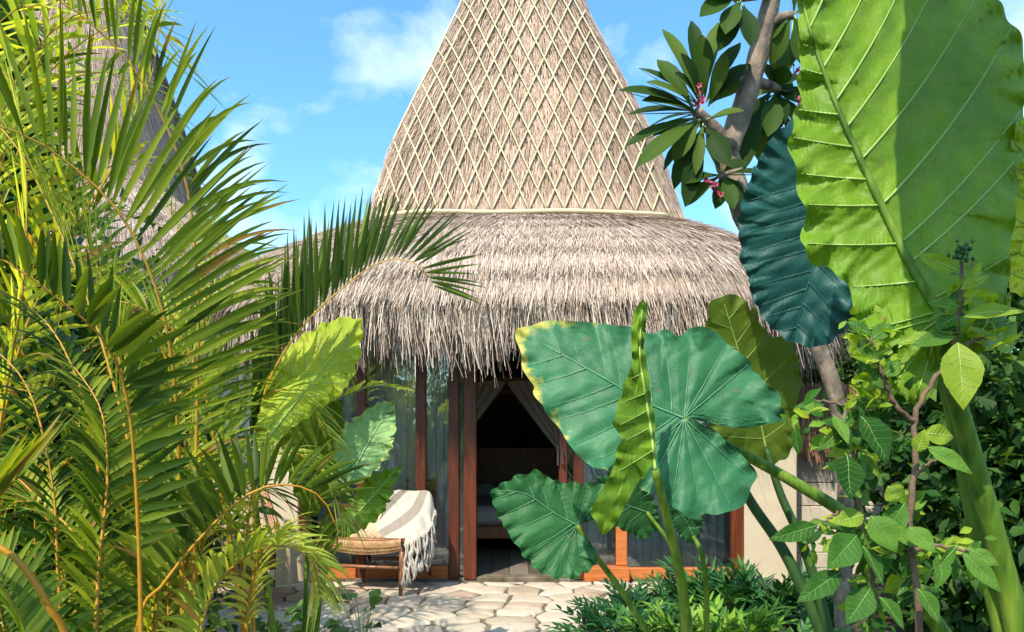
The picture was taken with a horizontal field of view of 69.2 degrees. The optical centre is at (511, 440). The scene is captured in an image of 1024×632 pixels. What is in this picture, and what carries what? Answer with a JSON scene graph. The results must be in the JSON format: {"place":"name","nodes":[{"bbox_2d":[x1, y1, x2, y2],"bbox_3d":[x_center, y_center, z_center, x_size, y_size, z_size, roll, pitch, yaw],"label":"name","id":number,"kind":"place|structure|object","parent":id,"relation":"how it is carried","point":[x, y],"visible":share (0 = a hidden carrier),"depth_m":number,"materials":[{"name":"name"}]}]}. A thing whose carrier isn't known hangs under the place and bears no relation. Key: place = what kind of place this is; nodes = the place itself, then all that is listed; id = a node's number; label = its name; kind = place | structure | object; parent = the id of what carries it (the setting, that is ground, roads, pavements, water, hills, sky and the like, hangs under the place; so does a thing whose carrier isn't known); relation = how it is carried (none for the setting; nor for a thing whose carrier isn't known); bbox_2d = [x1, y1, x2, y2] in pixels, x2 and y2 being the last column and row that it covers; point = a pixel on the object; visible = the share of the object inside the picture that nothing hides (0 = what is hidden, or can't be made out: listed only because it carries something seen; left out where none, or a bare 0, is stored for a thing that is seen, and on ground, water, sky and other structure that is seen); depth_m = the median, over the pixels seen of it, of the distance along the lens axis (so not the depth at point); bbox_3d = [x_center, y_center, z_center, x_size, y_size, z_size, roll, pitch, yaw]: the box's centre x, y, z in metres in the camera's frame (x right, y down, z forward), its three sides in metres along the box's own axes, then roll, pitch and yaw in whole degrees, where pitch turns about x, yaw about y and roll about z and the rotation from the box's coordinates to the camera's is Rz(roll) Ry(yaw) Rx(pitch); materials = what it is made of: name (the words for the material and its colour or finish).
{"place":"outdoors","nodes":[
{"label":"outdoors","id":0,"kind":"place"},
{"bbox_2d":[0,581,675,631],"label":"patio","id":1,"kind":"structure","parent":0,"point":[472,607],"depth_m":5.38,"materials":[{"name":"stone"}]},
{"bbox_2d":[205,598,313,631],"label":"broadleaf plant","id":2,"kind":"object","parent":1,"relation":"on","point":[261,625],"visible":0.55,"depth_m":3.98,"materials":[{"name":"green plant"}]},
{"bbox_2d":[211,483,325,613],"bbox_3d":[-1.938,0.766,5.610,0.910,0.867,0.682,0,0,42],"label":"lounge chair","id":3,"kind":"object","parent":1,"relation":"on","point":[269,521],"visible":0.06,"depth_m":5.94,"materials":[{"name":"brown wood"}]},
{"bbox_2d":[213,479,317,587],"bbox_3d":[-1.895,0.661,5.625,0.982,0.744,0.404,0,0,40],"label":"beach towel","id":4,"kind":"object","parent":3,"relation":"hanging from","point":[293,568],"visible":0.19,"depth_m":5.34,"materials":[{"name":"beige fabric"}]},
{"bbox_2d":[248,616,350,631],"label":"broadleaf plant","id":5,"kind":"object","parent":1,"relation":"on","point":[299,626],"visible":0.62,"depth_m":3.88,"materials":[{"name":"green plant"}]},
{"bbox_2d":[322,589,382,631],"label":"broadleaf plant","id":6,"kind":"object","parent":1,"relation":"on","point":[375,597],"visible":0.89,"depth_m":4.09,"materials":[{"name":"green plant"}]},
{"bbox_2d":[325,478,436,595],"bbox_3d":[-1.073,0.766,6.199,0.682,0.867,0.910,0,0,13],"label":"lounge chair","id":7,"kind":"object","parent":1,"relation":"on","point":[373,546],"visible":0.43,"depth_m":5.78,"materials":[{"name":"brown wood"}]},
{"bbox_2d":[350,514,384,537],"bbox_3d":[-1.159,0.692,6.271,0.380,0.258,0.217,0,0,13],"label":"woven cushion","id":8,"kind":"object","parent":7,"relation":"on","point":[371,531],"visible":0.15,"depth_m":6.17,"materials":[{"name":"beige fabric"}]},
{"bbox_2d":[376,490,436,589],"bbox_3d":[-0.852,0.789,6.024,0.486,0.734,0.658,0,0,0],"label":"throw blanket","id":9,"kind":"object","parent":7,"relation":"on","point":[410,517],"visible":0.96,"depth_m":5.92,"materials":[{"name":"white fabric"}]},
{"bbox_2d":[489,300,709,631],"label":"elephant ear","id":10,"kind":"object","parent":1,"relation":"on","point":[542,517],"visible":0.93,"depth_m":3.19},
{"bbox_2d":[542,594,671,631],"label":"fern","id":11,"kind":"object","parent":1,"relation":"on","point":[586,611],"visible":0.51,"depth_m":4.28,"materials":[{"name":"green plant"}]},
{"bbox_2d":[566,576,698,623],"bbox_3d":[0.724,1.051,4.577,0.791,0.364,0.683,0,0,0],"label":"fern","id":12,"kind":"object","parent":1,"relation":"on","point":[635,596],"visible":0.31,"depth_m":4.66,"materials":[{"name":"green plant"}]},
{"bbox_2d":[589,598,703,631],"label":"fern","id":13,"kind":"object","parent":1,"relation":"on","point":[610,622],"visible":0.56,"depth_m":4.00,"materials":[{"name":"green plant"}]},
{"bbox_2d":[631,564,736,623],"bbox_3d":[1.075,1.014,4.703,0.864,0.439,0.732,0,0,39],"label":"fern","id":14,"kind":"object","parent":1,"relation":"on","point":[666,586],"visible":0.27,"depth_m":4.70,"materials":[{"name":"green plant"}]},
{"bbox_2d":[612,594,764,631],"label":"fern","id":15,"kind":"object","parent":1,"relation":"on","point":[668,619],"visible":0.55,"depth_m":3.75,"materials":[{"name":"green plant"}]},
{"bbox_2d":[659,591,802,631],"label":"fern","id":16,"kind":"object","parent":1,"relation":"on","point":[751,624],"visible":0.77,"depth_m":3.69,"materials":[{"name":"green plant"}]},
{"bbox_2d":[199,558,923,631],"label":"ground","id":17,"kind":"structure","parent":0,"point":[889,621],"depth_m":5.07,"materials":[{"name":"soil"}]},
{"bbox_2d":[0,0,132,349],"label":"garden bush","id":18,"kind":"object","parent":17,"relation":"on","point":[10,197],"visible":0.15,"depth_m":5.46,"materials":[{"name":"green plant"}]},
{"bbox_2d":[0,0,223,581],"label":"areca palm","id":19,"kind":"object","parent":17,"relation":"on","point":[22,293],"visible":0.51,"depth_m":3.19,"materials":[{"name":"green plant"}]},
{"bbox_2d":[0,187,241,480],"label":"garden bush","id":20,"kind":"object","parent":17,"relation":"on","point":[80,331],"visible":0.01,"depth_m":6.29,"materials":[{"name":"green plant"}]},
{"bbox_2d":[9,0,256,469],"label":"thatched hut","id":21,"kind":"object","parent":17,"relation":"on","point":[154,123],"visible":0.1,"depth_m":11.65,"materials":[{"name":"plant"}]},
{"bbox_2d":[0,285,275,631],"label":"garden bush","id":22,"kind":"object","parent":17,"relation":"on","point":[109,390],"visible":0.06,"depth_m":4.03,"materials":[{"name":"green plant"}]},
{"bbox_2d":[0,431,317,631],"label":"areca palm","id":23,"kind":"object","parent":17,"relation":"on","point":[167,605],"visible":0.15,"depth_m":3.00,"materials":[{"name":"green plant"}]},
{"bbox_2d":[0,0,354,631],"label":"areca palm","id":24,"kind":"object","parent":17,"relation":"on","point":[185,236],"visible":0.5,"depth_m":2.47,"materials":[{"name":"green plant"}]},
{"bbox_2d":[0,207,375,631],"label":"areca palm","id":25,"kind":"object","parent":17,"relation":"on","point":[163,530],"visible":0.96,"depth_m":2.37,"materials":[{"name":"green plant"}]},
{"bbox_2d":[71,186,484,631],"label":"areca palm","id":26,"kind":"object","parent":17,"relation":"on","point":[323,276],"visible":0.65,"depth_m":2.97,"materials":[{"name":"green plant"}]},
{"bbox_2d":[252,316,402,631],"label":"elephant ear","id":27,"kind":"object","parent":17,"relation":"on","point":[331,351],"visible":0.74,"depth_m":3.26},
{"bbox_2d":[203,0,854,583],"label":"thatched hut","id":28,"kind":"object","parent":17,"relation":"on","point":[519,126],"visible":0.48,"depth_m":6.57,"materials":[{"name":"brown wood"}]},
{"bbox_2d":[426,318,426,489],"bbox_3d":[-0.644,0.012,6.433,0.194,2.138,0.006,0,0,0],"label":"window pane","id":29,"kind":"structure","parent":28,"relation":"in","point":[426,318],"depth_m":6.43,"materials":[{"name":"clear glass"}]},
{"bbox_2d":[463,377,557,538],"bbox_3d":[-0.065,0.265,8.750,1.590,1.849,2.010,0,0,0],"label":"canopy bed","id":30,"kind":"object","parent":28,"relation":"on","point":[496,467],"visible":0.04,"depth_m":9.70,"materials":[{"name":"brown wood"}]},
{"bbox_2d":[463,381,572,469],"bbox_3d":[-0.065,0.050,7.698,1.570,1.340,0.093,0,0,0],"label":"mosquito net","id":31,"kind":"object","parent":30,"relation":"hanging from","point":[489,391],"visible":0.16,"depth_m":7.70,"materials":[{"name":"grey fabric"}]},
{"bbox_2d":[653,552,781,623],"bbox_3d":[1.298,0.965,4.519,0.737,0.534,0.873,0,0,-31],"label":"fern","id":32,"kind":"object","parent":17,"relation":"on","point":[728,599],"visible":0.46,"depth_m":4.51,"materials":[{"name":"green plant"}]},
{"bbox_2d":[515,118,951,631],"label":"elephant ear","id":33,"kind":"object","parent":17,"relation":"on","point":[729,371],"visible":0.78,"depth_m":2.64},
{"bbox_2d":[619,0,854,631],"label":"frangipani tree","id":34,"kind":"object","parent":17,"relation":"on","point":[738,142],"visible":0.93,"depth_m":3.69,"materials":[{"name":"green plant"}]},
{"bbox_2d":[686,553,826,626],"bbox_3d":[1.488,0.963,4.386,0.782,0.538,0.720,0,0,-20],"label":"fern","id":35,"kind":"object","parent":17,"relation":"on","point":[786,591],"visible":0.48,"depth_m":4.35,"materials":[{"name":"green plant"}]},
{"bbox_2d":[718,612,864,631],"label":"fern","id":36,"kind":"object","parent":17,"relation":"on","point":[801,627],"visible":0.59,"depth_m":3.64,"materials":[{"name":"green plant"}]},
{"bbox_2d":[748,615,839,631],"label":"fern","id":37,"kind":"object","parent":17,"relation":"on","point":[788,629],"visible":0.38,"depth_m":3.66,"materials":[{"name":"green plant"}]},
{"bbox_2d":[750,577,878,631],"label":"fern","id":38,"kind":"object","parent":17,"relation":"on","point":[829,600],"visible":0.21,"depth_m":4.21,"materials":[{"name":"green plant"}]},
{"bbox_2d":[800,325,857,389],"bbox_3d":[3.426,-0.644,8.334,3.081,3.952,1.626,0,0,0],"label":"garden bush","id":39,"kind":"object","parent":17,"relation":"on","point":[846,374],"visible":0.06,"depth_m":7.99,"materials":[{"name":"green plant"}]},
{"bbox_2d":[797,382,897,574],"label":"garden wall","id":40,"kind":"structure","parent":17,"relation":"on","point":[811,464],"depth_m":6.85,"materials":[{"name":"beige paint"}]},
{"bbox_2d":[769,238,1023,631],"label":"leafy shrub","id":41,"kind":"object","parent":17,"relation":"on","point":[895,528],"visible":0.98,"depth_m":1.64,"materials":[{"name":"green plant"}]},
{"bbox_2d":[855,405,937,585],"bbox_3d":[3.121,0.429,5.339,1.227,1.664,1.352,0,0,29],"label":"garden bush","id":42,"kind":"object","parent":17,"relation":"on","point":[888,484],"visible":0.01,"depth_m":5.30,"materials":[{"name":"green plant"}]},
{"bbox_2d":[787,0,1023,631],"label":"elephant ear","id":43,"kind":"object","parent":17,"relation":"on","point":[905,144],"visible":0.96,"depth_m":1.85},
{"bbox_2d":[812,295,1023,631],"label":"garden bush","id":44,"kind":"object","parent":17,"relation":"on","point":[996,405],"visible":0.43,"depth_m":4.06,"materials":[{"name":"green plant"}]},
{"bbox_2d":[820,282,1023,419],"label":"garden bush","id":45,"kind":"object","parent":17,"relation":"on","point":[1017,301],"visible":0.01,"depth_m":5.80,"materials":[{"name":"green plant"}]},
{"bbox_2d":[142,0,1023,351],"label":"sky","id":46,"kind":"structure","parent":0,"point":[331,84],"materials":[{"name":"blue"}]}
]}

